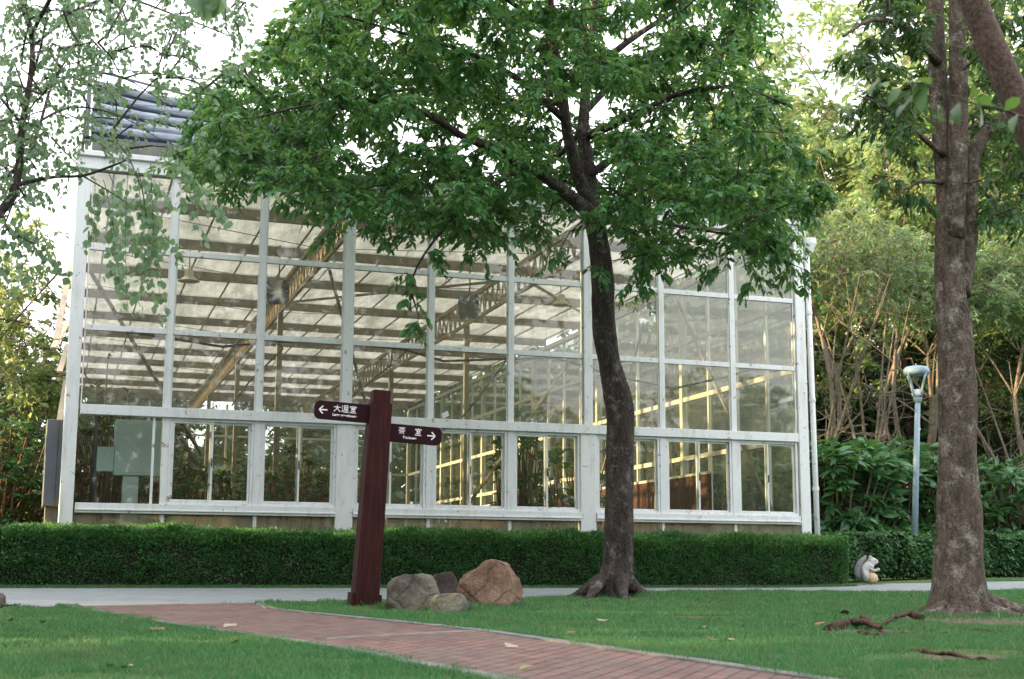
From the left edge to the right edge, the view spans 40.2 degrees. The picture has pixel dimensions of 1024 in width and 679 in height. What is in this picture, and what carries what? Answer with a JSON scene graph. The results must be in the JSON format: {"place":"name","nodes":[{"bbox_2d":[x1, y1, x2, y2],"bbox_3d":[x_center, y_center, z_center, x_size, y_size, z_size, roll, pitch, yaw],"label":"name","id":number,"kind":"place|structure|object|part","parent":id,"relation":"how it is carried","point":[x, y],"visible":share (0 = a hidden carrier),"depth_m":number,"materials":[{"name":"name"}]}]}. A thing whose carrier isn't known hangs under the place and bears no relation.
{"place":"outdoors","nodes":[
{"label":"outdoors","id":0,"kind":"place"},
{"bbox_2d":[441,411,448,417],"bbox_3d":[-1.157,1.303,24.268,0.130,0.090,0.010,-27,21,-27],"label":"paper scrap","id":1,"kind":"object","parent":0,"point":[445,414],"visible":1,"depth_m":24.26,"materials":[{"name":"white paper"}]},
{"bbox_2d":[0,0,1022,486],"label":"sky","id":2,"kind":"structure","parent":0,"point":[214,50],"materials":[{"name":"white"}]},
{"bbox_2d":[0,581,1023,606],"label":"concrete path","id":3,"kind":"structure","parent":0,"point":[45,597],"depth_m":18.62,"materials":[{"name":"grey concrete"}]},
{"bbox_2d":[0,577,1023,678],"bbox_3d":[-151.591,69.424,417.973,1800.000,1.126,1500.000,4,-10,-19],"label":"lawn ground","id":4,"kind":"structure","parent":0,"point":[882,581],"depth_m":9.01,"materials":[{"name":"green plant"}]},
{"bbox_2d":[0,593,5,607],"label":"boulder","id":5,"kind":"object","parent":4,"relation":"on","point":[2,599],"visible":0.84,"depth_m":14.08,"materials":[{"name":"grey stone"}]},
{"bbox_2d":[0,414,19,445],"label":"broadleaf shrub","id":6,"kind":"object","parent":4,"relation":"on","point":[1,416],"visible":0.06,"depth_m":27.59,"materials":[{"name":"green plant"}]},
{"bbox_2d":[0,486,43,535],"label":"ball bush","id":7,"kind":"object","parent":4,"relation":"on","point":[31,507],"visible":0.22,"depth_m":24.05,"materials":[{"name":"green plant"}]},
{"bbox_2d":[0,405,45,535],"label":"broadleaf shrub","id":8,"kind":"object","parent":4,"relation":"on","point":[19,469],"visible":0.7,"depth_m":24.14,"materials":[{"name":"green plant"}]},
{"bbox_2d":[0,331,51,473],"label":"forest tree","id":9,"kind":"object","parent":4,"relation":"on","point":[38,353],"visible":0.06,"depth_m":62.04,"materials":[{"name":"green plant"}]},
{"bbox_2d":[16,452,43,518],"bbox_3d":[-13.082,4.276,35.951,2.707,3.974,2.868,-4,-10,23],"label":"yellow tree","id":10,"kind":"object","parent":4,"relation":"on","point":[38,485],"visible":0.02,"depth_m":36.43,"materials":[{"name":"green plant"}]},
{"bbox_2d":[0,209,91,465],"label":"yellow tree","id":11,"kind":"object","parent":4,"relation":"on","point":[41,383],"visible":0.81,"depth_m":26.55,"materials":[{"name":"green plant"}]},
{"bbox_2d":[0,314,116,490],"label":"green tree","id":12,"kind":"object","parent":4,"relation":"on","point":[23,356],"visible":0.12,"depth_m":29.66,"materials":[{"name":"green plant"}]},
{"bbox_2d":[0,0,258,327],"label":"weeping tree","id":13,"kind":"object","parent":4,"relation":"on","point":[71,17],"visible":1,"depth_m":11.96,"materials":[{"name":"green plant"}]},
{"bbox_2d":[78,395,245,499],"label":"forest tree","id":14,"kind":"object","parent":4,"relation":"on","point":[219,430],"visible":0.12,"depth_m":61.55,"materials":[{"name":"green plant"}]},
{"bbox_2d":[1,360,449,529],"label":"distant wood","id":15,"kind":"object","parent":4,"relation":"on","point":[398,493],"visible":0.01,"depth_m":85.69,"materials":[{"name":"green plant"}]},
{"bbox_2d":[218,402,364,501],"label":"forest tree","id":16,"kind":"object","parent":4,"relation":"on","point":[318,448],"visible":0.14,"depth_m":66.09,"materials":[{"name":"green plant"}]},
{"bbox_2d":[66,604,518,678],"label":"path kerb","id":17,"kind":"structure","parent":4,"relation":"on","point":[465,669],"depth_m":8.02,"materials":[{"name":"concrete"}]},
{"bbox_2d":[314,389,441,606],"bbox_3d":[-1.527,1.753,15.282,1.436,2.402,0.300,6,-10,-16],"label":"signpost","id":18,"kind":"object","parent":4,"relation":"on","point":[382,431],"visible":1,"depth_m":15.21,"materials":[{"name":"brown wood"}]},
{"bbox_2d":[386,573,439,610],"bbox_3d":[-1.020,2.710,14.539,0.576,0.559,0.445,0,-9,0],"label":"boulder","id":19,"kind":"object","parent":4,"relation":"on","point":[414,591],"visible":0.56,"depth_m":14.38,"materials":[{"name":"grey stone"}]},
{"bbox_2d":[0,519,849,586],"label":"clipped hedge","id":20,"kind":"object","parent":4,"relation":"on","point":[85,554],"visible":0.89,"depth_m":22.20,"materials":[{"name":"green plant"}]},
{"bbox_2d":[50,149,811,541],"bbox_3d":[-5.704,3.234,39.544,14.835,7.080,32.230,4,-10,-19],"label":"greenhouse","id":21,"kind":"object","parent":4,"relation":"on","point":[716,375],"visible":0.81,"depth_m":29.08,"materials":[{"name":"glass"}]},
{"bbox_2d":[41,419,63,523],"bbox_3d":[-7.517,2.728,22.922,0.351,2.783,0.710,4,-10,-19],"label":"meter box","id":22,"kind":"object","parent":21,"relation":"attached to","point":[52,467],"visible":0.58,"depth_m":22.69,"materials":[{"name":"grey metal"}]},
{"bbox_2d":[62,353,148,525],"bbox_3d":[-7.405,2.299,25.411,1.590,4.218,1.538,4,-10,-19],"label":"greenhouse plant","id":23,"kind":"object","parent":21,"relation":"on","point":[116,493],"visible":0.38,"depth_m":25.28,"materials":[{"name":"green plant"}]},
{"bbox_2d":[72,432,146,524],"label":"greenhouse plant","id":24,"kind":"object","parent":21,"relation":"on","point":[84,481],"visible":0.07,"depth_m":31.44,"materials":[{"name":"green plant"}]},
{"bbox_2d":[92,415,161,525],"bbox_3d":[-6.428,2.655,23.218,1.120,2.774,0.315,4,-10,-19],"label":"control cabinet","id":25,"kind":"object","parent":21,"relation":"on","point":[127,456],"visible":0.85,"depth_m":23.21,"materials":[{"name":"grey metal"}]},
{"bbox_3d":[-6.208,1.798,23.277,0.686,0.838,0.013,4,-10,-19],"label":"door","id":26,"kind":"part","parent":25,"relation":"part of","materials":[{"name":"metal"}]},
{"bbox_2d":[74,444,214,537],"bbox_3d":[-9.866,4.376,37.631,3.889,4.116,4.001,4,-10,-19],"label":"greenhouse plant","id":27,"kind":"object","parent":21,"relation":"on","point":[149,516],"visible":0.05,"depth_m":37.28,"materials":[{"name":"green plant"}]},
{"bbox_2d":[109,425,199,537],"bbox_3d":[-7.428,3.391,29.046,2.058,3.264,2.201,4,-10,-19],"label":"greenhouse plant","id":28,"kind":"object","parent":21,"relation":"on","point":[181,477],"visible":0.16,"depth_m":29.17,"materials":[{"name":"green plant"}]},
{"bbox_2d":[178,245,199,283],"bbox_3d":[-6.479,-1.532,28.126,0.440,0.740,0.440,4,-10,-19],"label":"pendant lamp","id":29,"kind":"object","parent":21,"relation":"hanging from","point":[188,277],"visible":1,"depth_m":28.05,"materials":[{"name":"metal"}]},
{"bbox_2d":[147,455,242,526],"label":"greenhouse plant","id":30,"kind":"object","parent":21,"relation":"on","point":[222,471],"visible":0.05,"depth_m":47.28,"materials":[{"name":"green plant"}]},
{"bbox_2d":[81,68,333,162],"bbox_3d":[-5.549,-3.491,25.199,4.180,1.623,3.726,4,-10,-19],"label":"shade cloth rack","id":31,"kind":"object","parent":21,"relation":"on","point":[144,106],"visible":0.23,"depth_m":23.68,"materials":[{"name":"grey metal"}]},
{"bbox_2d":[166,418,253,505],"bbox_3d":[-4.925,2.005,22.878,1.366,1.395,0.098,4,-10,-19],"label":"window","id":32,"kind":"structure","parent":21,"relation":"in","point":[248,502],"depth_m":22.86,"materials":[{"name":"white paint"}]},
{"bbox_2d":[175,468,249,528],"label":"greenhouse plant","id":33,"kind":"object","parent":21,"relation":"on","point":[212,520],"visible":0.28,"depth_m":24.68,"materials":[{"name":"green plant"}]},
{"bbox_2d":[227,458,299,530],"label":"greenhouse plant","id":34,"kind":"object","parent":21,"relation":"on","point":[282,523],"visible":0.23,"depth_m":27.15,"materials":[{"name":"green plant"}]},
{"bbox_2d":[216,456,332,530],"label":"greenhouse plant","id":35,"kind":"object","parent":21,"relation":"on","point":[300,472],"visible":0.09,"depth_m":42.68,"materials":[{"name":"green plant"}]},
{"bbox_2d":[266,245,289,304],"bbox_3d":[-4.675,-1.287,27.985,0.320,1.215,0.508,-2,-10,10],"label":"circulation fan","id":36,"kind":"object","parent":21,"relation":"hanging from","point":[277,291],"visible":0.92,"depth_m":27.79},
{"bbox_2d":[234,450,332,530],"bbox_3d":[-5.345,4.126,32.940,2.741,3.107,2.643,-8,-12,39],"label":"greenhouse plant","id":37,"kind":"object","parent":21,"relation":"on","point":[281,471],"visible":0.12,"depth_m":32.90,"materials":[{"name":"green plant"}]},
{"bbox_2d":[261,443,329,531],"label":"greenhouse plant","id":38,"kind":"object","parent":21,"relation":"on","point":[321,477],"visible":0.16,"depth_m":29.37,"materials":[{"name":"green plant"}]},
{"bbox_2d":[258,421,336,506],"bbox_3d":[-3.576,2.089,23.353,1.271,1.395,0.098,4,-10,-19],"label":"window","id":39,"kind":"structure","parent":21,"relation":"in","point":[333,427],"depth_m":23.34,"materials":[{"name":"white paint"}]},
{"bbox_2d":[264,455,361,527],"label":"greenhouse plant","id":40,"kind":"object","parent":21,"relation":"on","point":[323,463],"visible":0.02,"depth_m":50.32,"materials":[{"name":"green plant"}]},
{"bbox_2d":[353,425,425,508],"bbox_3d":[-2.093,2.182,23.876,1.271,1.395,0.098,4,-10,-19],"label":"window","id":41,"kind":"structure","parent":21,"relation":"in","point":[356,427],"depth_m":23.82,"materials":[{"name":"white paint"}]},
{"bbox_2d":[392,349,531,476],"bbox_3d":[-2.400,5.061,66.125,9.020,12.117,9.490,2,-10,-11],"label":"roof beam","id":42,"kind":"structure","parent":21,"relation":"attached to","point":[399,413],"depth_m":66.74,"materials":[{"name":"beige metal"}]},
{"bbox_2d":[458,250,478,319],"bbox_3d":[-0.848,-1.165,27.562,0.320,1.566,0.508,-2,-10,10],"label":"circulation fan","id":43,"kind":"object","parent":21,"relation":"hanging from","point":[468,306],"visible":0.96,"depth_m":27.31},
{"bbox_2d":[432,428,506,510],"bbox_3d":[-0.745,2.266,24.351,1.366,1.395,0.098,4,-10,-19],"label":"window","id":44,"kind":"structure","parent":21,"relation":"in","point":[503,434],"depth_m":24.38,"materials":[{"name":"white paint"}]},
{"bbox_2d":[485,407,551,540],"bbox_3d":[0.135,2.995,27.071,1.400,3.446,1.394,4,-10,-19],"label":"greenhouse plant","id":45,"kind":"object","parent":21,"relation":"on","point":[526,496],"visible":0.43,"depth_m":27.03,"materials":[{"name":"green plant"}]},
{"bbox_2d":[513,431,579,511],"bbox_3d":[0.604,2.350,24.826,1.271,1.395,0.098,4,-10,-19],"label":"window","id":46,"kind":"structure","parent":21,"relation":"in","point":[576,437],"depth_m":24.83,"materials":[{"name":"white paint"}]},
{"bbox_2d":[551,271,570,306],"bbox_3d":[1.052,-1.138,30.093,0.440,0.816,0.440,4,-10,-19],"label":"pendant lamp","id":47,"kind":"object","parent":21,"relation":"hanging from","point":[560,301],"visible":0.98,"depth_m":30.00,"materials":[{"name":"metal"}]},
{"bbox_2d":[532,447,605,541],"bbox_3d":[1.068,3.629,29.015,1.954,2.853,1.976,-6,-12,35],"label":"greenhouse plant","id":48,"kind":"object","parent":21,"relation":"on","point":[560,496],"visible":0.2,"depth_m":29.02,"materials":[{"name":"green plant"}]},
{"bbox_2d":[539,445,604,530],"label":"greenhouse plant","id":49,"kind":"object","parent":21,"relation":"on","point":[602,476],"visible":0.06,"depth_m":31.49,"materials":[{"name":"green plant"}]},
{"bbox_2d":[596,435,659,513],"bbox_3d":[2.086,2.443,25.353,1.271,1.395,0.090,4,-10,-19],"label":"window","id":50,"kind":"structure","parent":21,"relation":"in","point":[636,438],"depth_m":25.45,"materials":[{"name":"white paint"}]},
{"bbox_2d":[615,190,744,313],"bbox_3d":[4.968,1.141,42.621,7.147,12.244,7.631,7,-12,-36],"label":"roof beam","id":51,"kind":"structure","parent":21,"relation":"attached to","point":[681,280],"depth_m":42.69,"materials":[{"name":"beige metal"}]},
{"bbox_2d":[665,437,732,514],"bbox_3d":[3.436,2.526,25.824,1.366,1.395,0.098,4,-10,-19],"label":"window","id":52,"kind":"structure","parent":21,"relation":"in","point":[697,441],"depth_m":25.83,"materials":[{"name":"white paint"}]},
{"bbox_2d":[737,440,798,515],"bbox_3d":[4.794,2.611,26.303,1.291,1.395,0.098,4,-10,-19],"label":"window","id":53,"kind":"structure","parent":21,"relation":"in","point":[793,445],"depth_m":26.32,"materials":[{"name":"white paint"}]},
{"bbox_2d":[803,237,819,534],"bbox_3d":[5.784,1.388,26.808,0.298,6.800,0.298,4,-10,-19],"label":"downpipe","id":54,"kind":"object","parent":21,"relation":"attached to","point":[811,241],"visible":0.81,"depth_m":26.84,"materials":[{"name":"white metal"}]},
{"bbox_2d":[82,603,804,678],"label":"brick path","id":55,"kind":"structure","parent":4,"relation":"on","point":[487,652],"depth_m":9.26,"materials":[{"name":"red brick"}]},
{"bbox_2d":[224,623,236,626],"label":"fallen leaf","id":56,"kind":"object","parent":55,"relation":"on","point":[226,625],"visible":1,"depth_m":11.05,"materials":[{"name":"beige plant"}]},
{"bbox_2d":[314,630,475,638],"bbox_3d":[-0.795,2.215,10.402,0.167,0.086,1.692,-8,-13,41],"label":"kerb band","id":57,"kind":"object","parent":55,"relation":"on","point":[392,634],"visible":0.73,"depth_m":10.30,"materials":[{"name":"concrete"}]},
{"bbox_2d":[504,642,517,646],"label":"fallen leaf","id":58,"kind":"object","parent":55,"relation":"on","point":[508,645],"visible":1,"depth_m":9.12,"materials":[{"name":"beige plant"}]},
{"bbox_2d":[433,572,457,593],"bbox_3d":[-0.876,3.214,17.911,0.377,0.474,0.319,0,-9,0],"label":"boulder","id":59,"kind":"object","parent":4,"relation":"on","point":[447,582],"visible":0.49,"depth_m":17.84,"materials":[{"name":"stone"}]},
{"bbox_2d":[430,593,468,613],"bbox_3d":[-0.623,2.672,13.933,0.397,0.295,0.269,0,-9,0],"label":"boulder","id":60,"kind":"object","parent":4,"relation":"on","point":[449,602],"visible":0.66,"depth_m":13.85,"materials":[{"name":"stone"}]},
{"bbox_2d":[457,559,522,606],"bbox_3d":[-0.268,2.801,15.434,0.692,0.752,0.523,-4,-10,22],"label":"boulder","id":61,"kind":"object","parent":4,"relation":"on","point":[491,580],"visible":0.66,"depth_m":15.27,"materials":[{"name":"beige stone"}]},
{"bbox_2d":[143,0,845,599],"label":"shade tree","id":62,"kind":"object","parent":4,"relation":"on","point":[433,64],"visible":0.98,"depth_m":17.86,"materials":[{"name":"green plant"}]},
{"bbox_2d":[256,601,841,678],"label":"path kerb","id":63,"kind":"structure","parent":4,"relation":"on","point":[720,663],"depth_m":9.33,"materials":[{"name":"concrete"}]},
{"bbox_2d":[534,329,578,347],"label":"forest tree","id":64,"kind":"object","parent":4,"relation":"on","point":[562,335],"depth_m":57.28,"materials":[{"name":"green plant"}]},
{"bbox_2d":[675,616,725,617],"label":"bare soil","id":65,"kind":"structure","parent":4,"relation":"on","point":[696,616],"depth_m":13.63,"materials":[{"name":"brown soil"}]},
{"bbox_2d":[469,303,1023,522],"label":"undergrowth","id":66,"kind":"object","parent":4,"relation":"on","point":[914,350],"visible":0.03,"depth_m":48.57,"materials":[{"name":"green plant"}]},
{"bbox_2d":[622,100,877,360],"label":"sunlit tree","id":67,"kind":"object","parent":4,"relation":"on","point":[805,129],"visible":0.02,"depth_m":51.78,"materials":[{"name":"green plant"}]},
{"bbox_2d":[622,9,907,377],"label":"sunlit tree","id":68,"kind":"object","parent":4,"relation":"on","point":[789,44],"visible":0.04,"depth_m":57.51,"materials":[{"name":"green plant"}]},
{"bbox_2d":[693,200,934,458],"bbox_3d":[8.045,1.090,37.607,6.759,10.698,6.330,7,-12,-36],"label":"canopy tree","id":69,"kind":"object","parent":4,"relation":"on","point":[833,254],"visible":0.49,"depth_m":37.25,"materials":[{"name":"green plant"}]},
{"bbox_2d":[806,332,878,462],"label":"forest tree","id":70,"kind":"object","parent":4,"relation":"on","point":[822,384],"visible":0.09,"depth_m":46.89,"materials":[{"name":"green plant"}]},
{"bbox_2d":[823,618,882,630],"bbox_3d":[2.773,2.392,11.607,0.425,0.144,0.893,0,-9,2],"label":"exposed root","id":71,"kind":"object","parent":4,"relation":"on","point":[847,621],"visible":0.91,"depth_m":11.65,"materials":[{"name":"brown plant"}]},
{"bbox_2d":[805,329,903,430],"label":"forest tree","id":72,"kind":"object","parent":4,"relation":"on","point":[861,378],"depth_m":53.60,"materials":[{"name":"green plant"}]},
{"bbox_2d":[809,434,912,533],"bbox_3d":[7.465,3.845,32.361,3.651,3.430,3.569,4,-10,-19],"label":"broadleaf shrub","id":73,"kind":"object","parent":4,"relation":"on","point":[862,506],"visible":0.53,"depth_m":31.69,"materials":[{"name":"green plant"}]},
{"bbox_2d":[854,555,879,583],"bbox_3d":[6.582,4.268,25.957,0.422,0.519,0.344,-8,-12,41],"label":"squirrel statue","id":74,"kind":"object","parent":4,"relation":"on","point":[863,571],"visible":1,"depth_m":25.89,"materials":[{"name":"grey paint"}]},
{"bbox_2d":[805,192,933,494],"bbox_3d":[7.664,0.319,34.015,7.461,11.094,9.480,7,-11,-34],"label":"bare tree","id":75,"kind":"object","parent":4,"relation":"on","point":[839,429],"visible":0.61,"depth_m":34.21,"materials":[{"name":"brown plant"}]},
{"bbox_2d":[723,0,1016,382],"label":"sunlit tree","id":76,"kind":"object","parent":4,"relation":"on","point":[800,104],"visible":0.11,"depth_m":56.03,"materials":[{"name":"green plant"}]},
{"bbox_2d":[860,614,885,631],"bbox_3d":[2.975,2.336,11.394,0.093,0.158,1.236,-1,-9,5],"label":"exposed root","id":77,"kind":"object","parent":4,"relation":"on","point":[862,616],"visible":0.46,"depth_m":11.76,"materials":[{"name":"brown plant"}]},
{"bbox_2d":[828,629,930,634],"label":"bare soil","id":78,"kind":"structure","parent":4,"relation":"on","point":[867,630],"depth_m":11.43,"materials":[{"name":"brown soil"}]},
{"bbox_2d":[857,630,897,636],"bbox_3d":[2.845,2.306,10.969,0.225,0.070,0.710,-5,-11,28],"label":"exposed root","id":79,"kind":"object","parent":78,"relation":"on","point":[863,632],"visible":0.48,"depth_m":10.78,"materials":[{"name":"brown plant"}]},
{"bbox_2d":[836,434,937,535],"bbox_3d":[9.513,4.119,34.425,4.035,3.584,4.063,-7,-12,39],"label":"broadleaf shrub","id":80,"kind":"object","parent":4,"relation":"on","point":[928,474],"visible":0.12,"depth_m":33.51,"materials":[{"name":"green plant"}]},
{"bbox_2d":[809,264,985,489],"bbox_3d":[10.485,1.310,36.708,8.553,10.042,7.688,-1,-10,8],"label":"bare tree","id":81,"kind":"object","parent":4,"relation":"on","point":[880,430],"visible":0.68,"depth_m":36.65,"materials":[{"name":"brown plant"}]},
{"bbox_2d":[881,610,924,625],"bbox_3d":[3.550,2.539,12.774,0.199,0.102,1.603,-4,-10,25],"label":"exposed root","id":82,"kind":"object","parent":4,"relation":"on","point":[914,615],"visible":0.95,"depth_m":13.27,"materials":[{"name":"brown plant"}]},
{"bbox_2d":[790,81,1023,449],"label":"sunlit tree","id":83,"kind":"object","parent":4,"relation":"on","point":[861,195],"visible":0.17,"depth_m":47.94,"materials":[{"name":"green plant"}]},
{"bbox_2d":[903,365,929,578],"bbox_3d":[8.428,2.714,28.850,0.532,4.383,0.532,-8,-13,41],"label":"street lamp","id":84,"kind":"object","parent":4,"relation":"on","point":[915,371],"visible":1,"depth_m":28.93,"materials":[{"name":"white metal"}]},
{"bbox_2d":[814,206,1023,523],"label":"canopy tree","id":85,"kind":"object","parent":4,"relation":"on","point":[996,290],"visible":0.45,"depth_m":40.43,"materials":[{"name":"green plant"}]},
{"bbox_2d":[820,528,1023,581],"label":"shrub hedge","id":86,"kind":"object","parent":4,"relation":"on","point":[897,554],"visible":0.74,"depth_m":27.61,"materials":[{"name":"green plant"}]},
{"bbox_2d":[821,0,1023,616],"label":"park tree","id":87,"kind":"object","parent":4,"relation":"on","point":[958,583],"visible":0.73,"depth_m":15.21,"materials":[{"name":"brown plant"}]},
{"bbox_2d":[854,0,1023,156],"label":"leaning tree","id":88,"kind":"object","parent":4,"relation":"on","point":[1004,74],"visible":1,"depth_m":9.34,"materials":[{"name":"brown plant"}]},
{"bbox_2d":[863,1,1023,318],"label":"sunlit tree","id":89,"kind":"object","parent":4,"relation":"on","point":[971,107],"visible":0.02,"depth_m":52.57,"materials":[{"name":"green plant"}]},
{"bbox_2d":[881,617,1023,624],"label":"bare soil","id":90,"kind":"structure","parent":4,"relation":"on","point":[989,621],"depth_m":13.36,"materials":[{"name":"brown soil"}]},
{"bbox_2d":[901,626,1007,633],"bbox_3d":[3.650,2.355,11.262,0.716,0.060,0.839,-8,-12,40],"label":"exposed root","id":91,"kind":"object","parent":4,"relation":"on","point":[960,627],"visible":0.36,"depth_m":11.56,"materials":[{"name":"brown plant"}]},
{"bbox_2d":[886,1,1023,382],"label":"sunlit tree","id":92,"kind":"object","parent":4,"relation":"on","point":[931,226],"visible":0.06,"depth_m":48.34,"materials":[{"name":"green plant"}]},
{"bbox_2d":[911,647,1002,660],"bbox_3d":[2.775,2.000,8.871,0.238,0.055,0.873,4,-10,-19],"label":"exposed root","id":93,"kind":"object","parent":4,"relation":"on","point":[948,653],"visible":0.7,"depth_m":8.84,"materials":[{"name":"brown plant"}]},
{"bbox_2d":[907,655,1006,660],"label":"bare soil","id":94,"kind":"structure","parent":4,"relation":"on","point":[970,656],"depth_m":8.78,"materials":[{"name":"brown soil"}]},
{"bbox_2d":[891,311,1023,493],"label":"bare tree","id":95,"kind":"object","parent":4,"relation":"on","point":[991,453],"visible":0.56,"depth_m":38.44,"materials":[{"name":"brown plant"}]},
{"bbox_2d":[897,240,1023,448],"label":"forest tree","id":96,"kind":"object","parent":4,"relation":"on","point":[989,355],"visible":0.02,"depth_m":49.42,"materials":[{"name":"green plant"}]},
{"bbox_2d":[920,329,1023,499],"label":"forest tree","id":97,"kind":"object","parent":4,"relation":"on","point":[1001,390],"visible":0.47,"depth_m":44.82,"materials":[{"name":"green plant"}]},
{"bbox_2d":[933,227,1023,460],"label":"canopy tree","id":98,"kind":"object","parent":4,"relation":"on","point":[1018,252],"visible":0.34,"depth_m":42.20,"materials":[{"name":"green plant"}]},
{"bbox_2d":[977,454,1023,576],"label":"broadleaf shrub","id":99,"kind":"object","parent":4,"relation":"on","point":[998,513],"visible":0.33,"depth_m":35.73,"materials":[{"name":"green plant"}]}
]}

